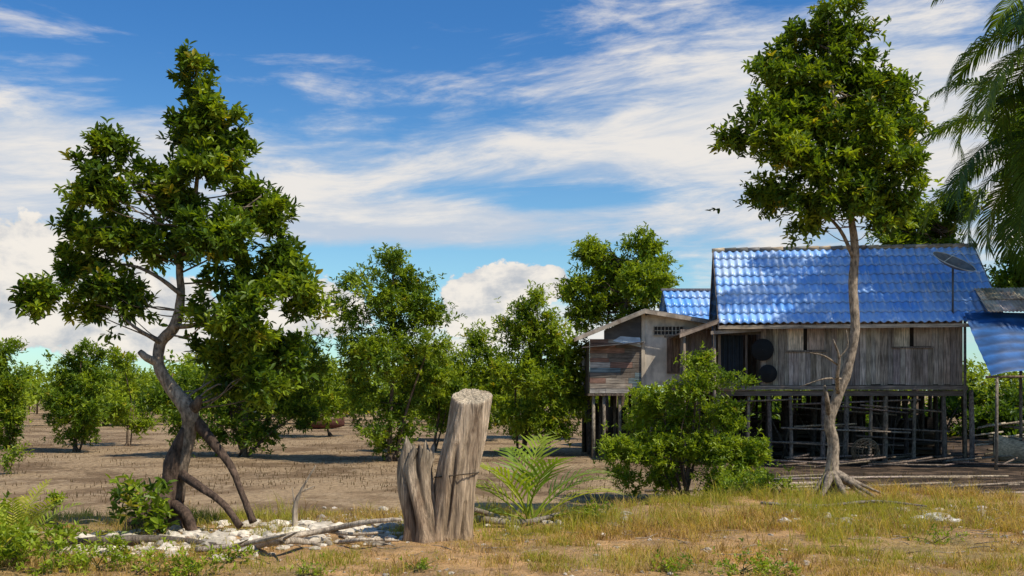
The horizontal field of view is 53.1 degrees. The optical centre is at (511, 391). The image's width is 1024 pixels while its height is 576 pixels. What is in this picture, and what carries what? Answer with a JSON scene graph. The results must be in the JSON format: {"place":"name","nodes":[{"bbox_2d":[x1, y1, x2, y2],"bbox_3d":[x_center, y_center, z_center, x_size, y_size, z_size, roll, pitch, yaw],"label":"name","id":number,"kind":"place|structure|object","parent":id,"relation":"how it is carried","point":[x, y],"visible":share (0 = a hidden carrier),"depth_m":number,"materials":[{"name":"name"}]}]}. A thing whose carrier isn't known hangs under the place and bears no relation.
{"place":"outdoors","nodes":[
{"label":"outdoors","id":0,"kind":"place"},
{"bbox_2d":[0,396,1023,575],"bbox_3d":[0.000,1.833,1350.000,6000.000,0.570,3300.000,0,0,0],"label":"ground","id":1,"kind":"structure","parent":0,"point":[59,472],"depth_m":22.46,"materials":[{"name":"soil"}]},
{"bbox_2d":[0,441,34,474],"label":"mangrove seedling","id":2,"kind":"object","parent":1,"relation":"on","point":[14,453],"visible":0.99,"depth_m":26.04,"materials":[{"name":"green plant"}]},
{"bbox_2d":[0,336,36,448],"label":"mangrove tree","id":3,"kind":"object","parent":1,"relation":"on","point":[13,414],"visible":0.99,"depth_m":37.48,"materials":[{"name":"green plant"}]},
{"bbox_2d":[0,523,38,567],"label":"leafy weed","id":4,"kind":"object","parent":1,"relation":"on","point":[5,554],"visible":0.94,"depth_m":8.96,"materials":[{"name":"green plant"}]},
{"bbox_2d":[0,491,38,524],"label":"leafy weed","id":5,"kind":"object","parent":1,"relation":"on","point":[4,499],"visible":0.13,"depth_m":10.52,"materials":[{"name":"green plant"}]},
{"bbox_2d":[0,508,55,566],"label":"leafy weed","id":6,"kind":"object","parent":1,"relation":"on","point":[23,530],"visible":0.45,"depth_m":9.28,"materials":[{"name":"green plant"}]},
{"bbox_2d":[0,479,81,544],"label":"fern","id":7,"kind":"object","parent":1,"relation":"on","point":[20,509],"visible":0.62,"depth_m":9.90,"materials":[{"name":"green plant"}]},
{"bbox_2d":[3,521,93,575],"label":"leafy weed","id":8,"kind":"object","parent":1,"relation":"on","point":[49,561],"visible":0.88,"depth_m":8.97,"materials":[{"name":"green plant"}]},
{"bbox_2d":[42,489,67,514],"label":"mangrove seedling","id":9,"kind":"object","parent":1,"relation":"on","point":[52,496],"visible":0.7,"depth_m":14.96,"materials":[{"name":"green plant"}]},
{"bbox_2d":[38,520,107,555],"bbox_3d":[-4.399,1.461,10.159,0.709,0.355,0.514,0,0,0],"label":"leafy weed","id":10,"kind":"object","parent":1,"relation":"on","point":[68,531],"visible":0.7,"depth_m":10.16,"materials":[{"name":"green plant"}]},
{"bbox_2d":[33,337,122,451],"bbox_3d":[-15.267,0.111,35.864,3.145,4.138,3.359,0,0,0],"label":"mangrove tree","id":11,"kind":"object","parent":1,"relation":"on","point":[82,408],"visible":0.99,"depth_m":35.65,"materials":[{"name":"green plant"}]},
{"bbox_2d":[55,531,143,574],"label":"leafy weed","id":12,"kind":"object","parent":1,"relation":"on","point":[86,558],"visible":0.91,"depth_m":9.06,"materials":[{"name":"green plant"}]},
{"bbox_2d":[97,529,131,553],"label":"leafy weed","id":13,"kind":"object","parent":1,"relation":"on","point":[119,546],"visible":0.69,"depth_m":9.92,"materials":[{"name":"green plant"}]},
{"bbox_2d":[38,535,216,548],"bbox_3d":[-3.953,1.542,10.523,1.889,0.153,0.263,0,0,0],"label":"driftwood branch","id":14,"kind":"object","parent":1,"relation":"on","point":[135,538],"visible":0.54,"depth_m":10.51,"materials":[{"name":"grey wood"}]},
{"bbox_2d":[102,345,162,445],"bbox_3d":[-15.025,0.151,40.051,1.959,4.036,2.517,0,0,38],"label":"mangrove tree","id":15,"kind":"object","parent":1,"relation":"on","point":[118,407],"visible":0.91,"depth_m":39.95,"materials":[{"name":"green plant"}]},
{"bbox_2d":[105,473,179,534],"bbox_3d":[-4.049,1.240,11.136,0.822,0.796,0.918,0,0,0],"label":"mangrove seedling","id":16,"kind":"object","parent":1,"relation":"on","point":[152,518],"visible":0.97,"depth_m":11.11,"materials":[{"name":"green plant"}]},
{"bbox_2d":[109,537,197,575],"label":"leafy weed","id":17,"kind":"object","parent":1,"relation":"on","point":[172,571],"visible":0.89,"depth_m":8.96,"materials":[{"name":"green plant"}]},
{"bbox_2d":[6,38,339,533],"bbox_3d":[-3.924,-1.117,11.935,3.742,5.845,1.814,0,0,0],"label":"mangrove tree","id":18,"kind":"object","parent":1,"relation":"on","point":[258,357],"visible":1,"depth_m":11.85,"materials":[{"name":"green plant"}]},
{"bbox_2d":[170,546,238,575],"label":"leafy weed","id":19,"kind":"object","parent":1,"relation":"on","point":[197,567],"visible":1,"depth_m":8.89,"materials":[{"name":"green plant"}]},
{"bbox_2d":[125,323,330,456],"bbox_3d":[-9.000,-0.048,33.100,6.600,4.471,4.473,0,0,0],"label":"mangrove tree","id":20,"kind":"object","parent":1,"relation":"on","point":[247,432],"visible":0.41,"depth_m":32.79,"materials":[{"name":"green plant"}]},
{"bbox_2d":[206,540,258,566],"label":"leafy weed","id":21,"kind":"object","parent":1,"relation":"on","point":[221,551],"visible":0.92,"depth_m":9.55,"materials":[{"name":"green plant"}]},
{"bbox_2d":[195,533,287,552],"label":"driftwood branch","id":22,"kind":"object","parent":1,"relation":"on","point":[241,544],"visible":0.83,"depth_m":9.87,"materials":[{"name":"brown wood"}]},
{"bbox_2d":[254,532,320,548],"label":"driftwood branch","id":23,"kind":"object","parent":1,"relation":"on","point":[288,539],"visible":0.9,"depth_m":10.06,"materials":[{"name":"grey wood"}]},
{"bbox_2d":[292,465,315,526],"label":"driftwood branch","id":24,"kind":"object","parent":1,"relation":"on","point":[295,510],"visible":0.96,"depth_m":11.45,"materials":[{"name":"grey wood"}]},
{"bbox_2d":[279,553,337,575],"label":"leafy weed","id":25,"kind":"object","parent":1,"relation":"on","point":[303,570],"visible":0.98,"depth_m":8.97,"materials":[{"name":"green plant"}]},
{"bbox_2d":[281,352,368,436],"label":"mangrove tree","id":26,"kind":"object","parent":1,"relation":"on","point":[334,405],"visible":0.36,"depth_m":47.35,"materials":[{"name":"green plant"}]},
{"bbox_2d":[249,518,402,540],"bbox_3d":[-1.927,1.450,10.979,1.626,0.344,1.182,0,0,0],"label":"driftwood branch","id":27,"kind":"object","parent":1,"relation":"on","point":[325,530],"visible":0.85,"depth_m":10.67,"materials":[{"name":"grey wood"}]},
{"bbox_2d":[310,417,344,428],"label":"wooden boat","id":28,"kind":"object","parent":1,"relation":"on","point":[334,424],"visible":0.48,"depth_m":57.76,"materials":[{"name":"red wood"}]},
{"bbox_2d":[338,538,398,543],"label":"driftwood branch","id":29,"kind":"object","parent":1,"relation":"on","point":[364,539],"visible":0.99,"depth_m":10.44,"materials":[{"name":"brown wood"}]},
{"bbox_2d":[324,242,466,461],"bbox_3d":[-3.516,-1.119,30.685,4.391,6.905,4.162,0,0,0],"label":"mangrove tree","id":30,"kind":"object","parent":1,"relation":"on","point":[408,294],"visible":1,"depth_m":30.63,"materials":[{"name":"green plant"}]},
{"bbox_2d":[398,556,439,571],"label":"leafy weed","id":31,"kind":"object","parent":1,"relation":"on","point":[422,566],"visible":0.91,"depth_m":9.19,"materials":[{"name":"green plant"}]},
{"bbox_2d":[409,339,470,451],"bbox_3d":[-2.448,0.129,35.952,2.562,4.065,3.131,0,0,0],"label":"mangrove tree","id":32,"kind":"object","parent":1,"relation":"on","point":[437,410],"visible":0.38,"depth_m":35.95,"materials":[{"name":"green plant"}]},
{"bbox_2d":[397,388,492,542],"bbox_3d":[-0.735,0.851,11.291,1.044,1.786,0.618,0,0,-18],"label":"tree stump","id":33,"kind":"object","parent":1,"relation":"on","point":[441,508],"visible":0.93,"depth_m":11.11,"materials":[{"name":"brown wood"}]},
{"bbox_2d":[442,318,525,433],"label":"mangrove tree","id":34,"kind":"object","parent":1,"relation":"on","point":[480,347],"visible":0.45,"depth_m":43.14,"materials":[{"name":"green plant"}]},
{"bbox_2d":[0,419,1023,507],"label":"mangrove shoots","id":35,"kind":"object","parent":1,"relation":"on","point":[567,485],"visible":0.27,"depth_m":25.68,"materials":[{"name":"green plant"}]},
{"bbox_2d":[6,349,1023,425],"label":"distant mangrove forest","id":36,"kind":"object","parent":1,"relation":"on","point":[979,378],"visible":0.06,"depth_m":75.96,"materials":[{"name":"green plant"}]},
{"bbox_2d":[474,507,561,525],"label":"driftwood branch","id":37,"kind":"object","parent":1,"relation":"on","point":[486,513],"visible":0.77,"depth_m":12.27,"materials":[{"name":"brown wood"}]},
{"bbox_2d":[17,505,1023,575],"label":"coral rubble stones","id":38,"kind":"object","parent":1,"relation":"on","point":[243,535],"visible":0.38,"depth_m":11.17,"materials":[{"name":"white stone"}]},
{"bbox_2d":[47,516,1013,555],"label":"fallen twigs","id":39,"kind":"object","parent":1,"relation":"on","point":[648,537],"visible":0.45,"depth_m":10.80,"materials":[{"name":"brown wood"}]},
{"bbox_2d":[483,279,598,454],"bbox_3d":[1.070,-0.770,33.778,4.121,5.862,4.040,0,0,0],"label":"mangrove tree","id":40,"kind":"object","parent":1,"relation":"on","point":[534,373],"visible":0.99,"depth_m":33.37,"materials":[{"name":"green plant"}]},
{"bbox_2d":[474,433,623,530],"bbox_3d":[0.275,1.224,12.651,2.254,1.369,1.740,0,0,0],"label":"coconut palm seedling","id":41,"kind":"object","parent":1,"relation":"on","point":[528,479],"visible":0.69,"depth_m":12.61,"materials":[{"name":"green plant"}]},
{"bbox_2d":[571,500,613,520],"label":"leafy weed","id":42,"kind":"object","parent":1,"relation":"on","point":[595,509],"visible":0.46,"depth_m":12.71,"materials":[{"name":"green plant"}]},
{"bbox_2d":[549,221,683,433],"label":"mangrove tree","id":43,"kind":"object","parent":1,"relation":"on","point":[638,282],"visible":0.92,"depth_m":43.87,"materials":[{"name":"green plant"}]},
{"bbox_2d":[573,309,713,457],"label":"wooden shack","id":44,"kind":"structure","parent":1,"relation":"on","point":[629,350],"depth_m":32.60,"materials":[{"name":"wood"},{"name":"plaster"},{"name":"metal"}]},
{"bbox_2d":[650,549,704,575],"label":"leafy weed","id":45,"kind":"object","parent":1,"relation":"on","point":[669,566],"visible":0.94,"depth_m":9.11,"materials":[{"name":"green plant"}]},
{"bbox_2d":[593,340,774,497],"bbox_3d":[3.318,0.591,19.637,3.442,3.148,2.203,0,0,12],"label":"mangrove bush","id":46,"kind":"object","parent":1,"relation":"on","point":[655,451],"visible":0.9,"depth_m":19.44,"materials":[{"name":"green plant"}]},
{"bbox_2d":[659,288,730,417],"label":"blue roof house","id":47,"kind":"structure","parent":1,"relation":"on","point":[693,302],"depth_m":38.01,"materials":[{"name":"brown wood"}]},
{"bbox_2d":[668,319,763,445],"bbox_3d":[6.206,0.017,31.375,2.498,4.366,2.250,0,0,0],"label":"porch shelter","id":48,"kind":"object","parent":1,"relation":"on","point":[700,333],"visible":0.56,"depth_m":31.00,"materials":[{"name":"grey wood"}]},
{"bbox_2d":[721,335,742,380],"bbox_3d":[6.629,-1.000,30.861,0.650,1.400,0.062,0,0,8],"label":"door curtain","id":49,"kind":"object","parent":48,"relation":"hanging from","point":[731,352],"depth_m":30.86,"materials":[{"name":"fabric"}]},
{"bbox_2d":[716,322,760,384],"bbox_3d":[6.860,-1.200,31.249,1.300,2.000,1.530,0,0,8],"label":"porch frame","id":50,"kind":"object","parent":48,"relation":"attached to","point":[749,359],"visible":0.18,"depth_m":31.89,"materials":[{"name":"grey wood"}]},
{"bbox_2d":[751,339,773,360],"bbox_3d":[7.427,-1.248,30.345,0.660,0.660,0.056,0,0,8],"label":"hanging wok","id":51,"kind":"object","parent":48,"relation":"hanging from","point":[762,349],"visible":1,"depth_m":30.34,"materials":[{"name":"metal"}]},
{"bbox_2d":[759,365,776,382],"bbox_3d":[7.581,-0.537,30.327,0.540,0.540,0.046,0,0,8],"label":"hanging wok","id":52,"kind":"object","parent":48,"relation":"hanging from","point":[767,373],"visible":0.98,"depth_m":30.32,"materials":[{"name":"metal"}]},
{"bbox_2d":[713,469,763,493],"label":"leafy weed","id":53,"kind":"object","parent":1,"relation":"on","point":[727,481],"visible":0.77,"depth_m":16.19,"materials":[{"name":"green plant"}]},
{"bbox_2d":[701,396,780,440],"bbox_3d":[8.767,0.919,40.006,4.660,2.972,2.728,0,0,-30],"label":"mangrove bush","id":54,"kind":"object","parent":1,"relation":"on","point":[759,410],"visible":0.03,"depth_m":39.71,"materials":[{"name":"green plant"}]},
{"bbox_2d":[708,538,785,575],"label":"leafy weed","id":55,"kind":"object","parent":1,"relation":"on","point":[754,569],"visible":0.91,"depth_m":9.07,"materials":[{"name":"green plant"}]},
{"bbox_2d":[734,461,799,495],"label":"leafy weed","id":56,"kind":"object","parent":1,"relation":"on","point":[768,479],"visible":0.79,"depth_m":15.98,"materials":[{"name":"green plant"}]},
{"bbox_2d":[755,551,801,575],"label":"leafy weed","id":57,"kind":"object","parent":1,"relation":"on","point":[793,568],"visible":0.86,"depth_m":8.98,"materials":[{"name":"green plant"}]},
{"bbox_2d":[772,396,851,440],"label":"mangrove bush","id":58,"kind":"object","parent":1,"relation":"on","point":[777,409],"visible":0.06,"depth_m":41.28,"materials":[{"name":"green plant"}]},
{"bbox_2d":[706,0,944,498],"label":"mangrove tree","id":59,"kind":"object","parent":1,"relation":"on","point":[798,112],"visible":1,"depth_m":15.33,"materials":[{"name":"green plant"}]},
{"bbox_2d":[645,420,1023,492],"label":"scattered poles","id":60,"kind":"object","parent":1,"relation":"on","point":[897,460],"visible":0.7,"depth_m":27.88,"materials":[{"name":"grey wood"}]},
{"bbox_2d":[721,396,949,456],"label":"stored planks","id":61,"kind":"object","parent":1,"relation":"on","point":[927,449],"visible":0.3,"depth_m":32.80,"materials":[{"name":"grey wood"}]},
{"bbox_2d":[710,390,974,463],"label":"stilts","id":62,"kind":"object","parent":1,"relation":"on","point":[884,411],"visible":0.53,"depth_m":30.59,"materials":[{"name":"grey wood"}]},
{"bbox_2d":[709,385,967,395],"bbox_3d":[9.954,-0.038,32.656,7.234,0.317,5.220,0,0,8],"label":"floor frame","id":63,"kind":"object","parent":62,"relation":"on","point":[863,390],"visible":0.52,"depth_m":30.07,"materials":[{"name":"grey wood"}]},
{"bbox_2d":[756,291,962,384],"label":"walls","id":64,"kind":"structure","parent":63,"relation":"on","point":[879,360],"depth_m":30.05,"materials":[{"name":"grey wood"}]},
{"bbox_2d":[709,243,992,328],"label":"ridge and fascia","id":65,"kind":"structure","parent":64,"relation":"attached to","point":[841,247],"depth_m":31.98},
{"bbox_2d":[710,247,1000,334],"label":"corrugated roof","id":66,"kind":"structure","parent":65,"relation":"attached to","point":[811,287],"depth_m":31.00,"materials":[{"name":"blue metal"}]},
{"bbox_2d":[932,250,975,313],"bbox_3d":[12.763,-3.183,29.562,1.210,1.865,1.179,0,0,8],"label":"satellite dish","id":67,"kind":"object","parent":66,"relation":"on","point":[952,261],"visible":1,"depth_m":29.75,"materials":[{"name":"metal"}]},
{"bbox_2d":[974,287,1023,311],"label":"lean to roof","id":68,"kind":"object","parent":66,"relation":"attached to","point":[1009,303],"visible":1,"depth_m":29.46,"materials":[{"name":"grey metal"}]},
{"bbox_2d":[786,322,933,351],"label":"window shutters","id":69,"kind":"object","parent":64,"relation":"attached to","point":[806,339],"depth_m":30.20,"materials":[{"name":"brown wood"}]},
{"bbox_2d":[760,500,926,506],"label":"driftwood branch","id":70,"kind":"object","parent":1,"relation":"on","point":[846,503],"visible":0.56,"depth_m":13.80,"materials":[{"name":"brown wood"}]},
{"bbox_2d":[851,438,879,464],"bbox_3d":[10.075,1.700,29.200,0.783,0.785,0.773,0,0,0],"label":"wicker fish trap","id":71,"kind":"object","parent":1,"relation":"on","point":[860,441],"visible":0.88,"depth_m":29.10,"materials":[{"name":"wicker"}]},
{"bbox_2d":[836,396,912,435],"bbox_3d":[14.197,1.004,40.089,4.119,2.952,4.382,0,0,0],"label":"mangrove bush","id":72,"kind":"object","parent":1,"relation":"on","point":[866,422],"visible":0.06,"depth_m":39.98,"materials":[{"name":"green plant"}]},
{"bbox_2d":[865,186,991,418],"bbox_3d":[16.244,-3.015,39.917,4.545,10.215,3.380,0,0,-27],"label":"broadleaf tree","id":73,"kind":"object","parent":1,"relation":"on","point":[942,229],"visible":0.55,"depth_m":39.61,"materials":[{"name":"green plant"}]},
{"bbox_2d":[903,523,967,544],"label":"leafy weed","id":74,"kind":"object","parent":1,"relation":"on","point":[935,536],"visible":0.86,"depth_m":10.99,"materials":[{"name":"green plant"}]},
{"bbox_2d":[901,378,999,436],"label":"mangrove bush","id":75,"kind":"object","parent":1,"relation":"on","point":[953,408],"visible":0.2,"depth_m":42.17,"materials":[{"name":"green plant"}]},
{"bbox_2d":[918,77,1023,282],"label":"coconut palm","id":76,"kind":"object","parent":1,"relation":"on","point":[1014,167],"visible":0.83,"depth_m":32.17,"materials":[{"name":"green plant"}]},
{"bbox_2d":[931,0,1023,166],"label":"coconut palm","id":77,"kind":"object","parent":1,"relation":"on","point":[1009,28],"visible":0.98,"depth_m":29.44,"materials":[{"name":"green plant"}]},
{"bbox_2d":[959,379,1023,437],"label":"mangrove bush","id":78,"kind":"object","parent":1,"relation":"on","point":[1008,407],"visible":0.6,"depth_m":39.77,"materials":[{"name":"green plant"}]},
{"bbox_2d":[963,312,1023,469],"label":"tarp awning","id":79,"kind":"object","parent":1,"relation":"on","point":[999,338],"visible":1,"depth_m":28.55,"materials":[{"name":"blue plastic"}]},
{"bbox_2d":[982,110,1023,299],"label":"broadleaf tree","id":80,"kind":"object","parent":1,"relation":"on","point":[1006,278],"visible":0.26,"depth_m":41.45,"materials":[{"name":"green plant"}]},
{"bbox_2d":[993,434,1023,463],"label":"wooden boat","id":81,"kind":"object","parent":1,"relation":"on","point":[1010,446],"visible":0.77,"depth_m":28.85,"materials":[{"name":"grey wood"}]},
{"bbox_2d":[0,462,1023,575],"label":"grass","id":82,"kind":"structure","parent":0,"point":[881,520],"depth_m":11.69,"materials":[{"name":"green plant"}]},
{"bbox_2d":[0,0,1023,391],"label":"sky","id":83,"kind":"structure","parent":0,"point":[483,140],"materials":[{"name":"blue"}]}
]}

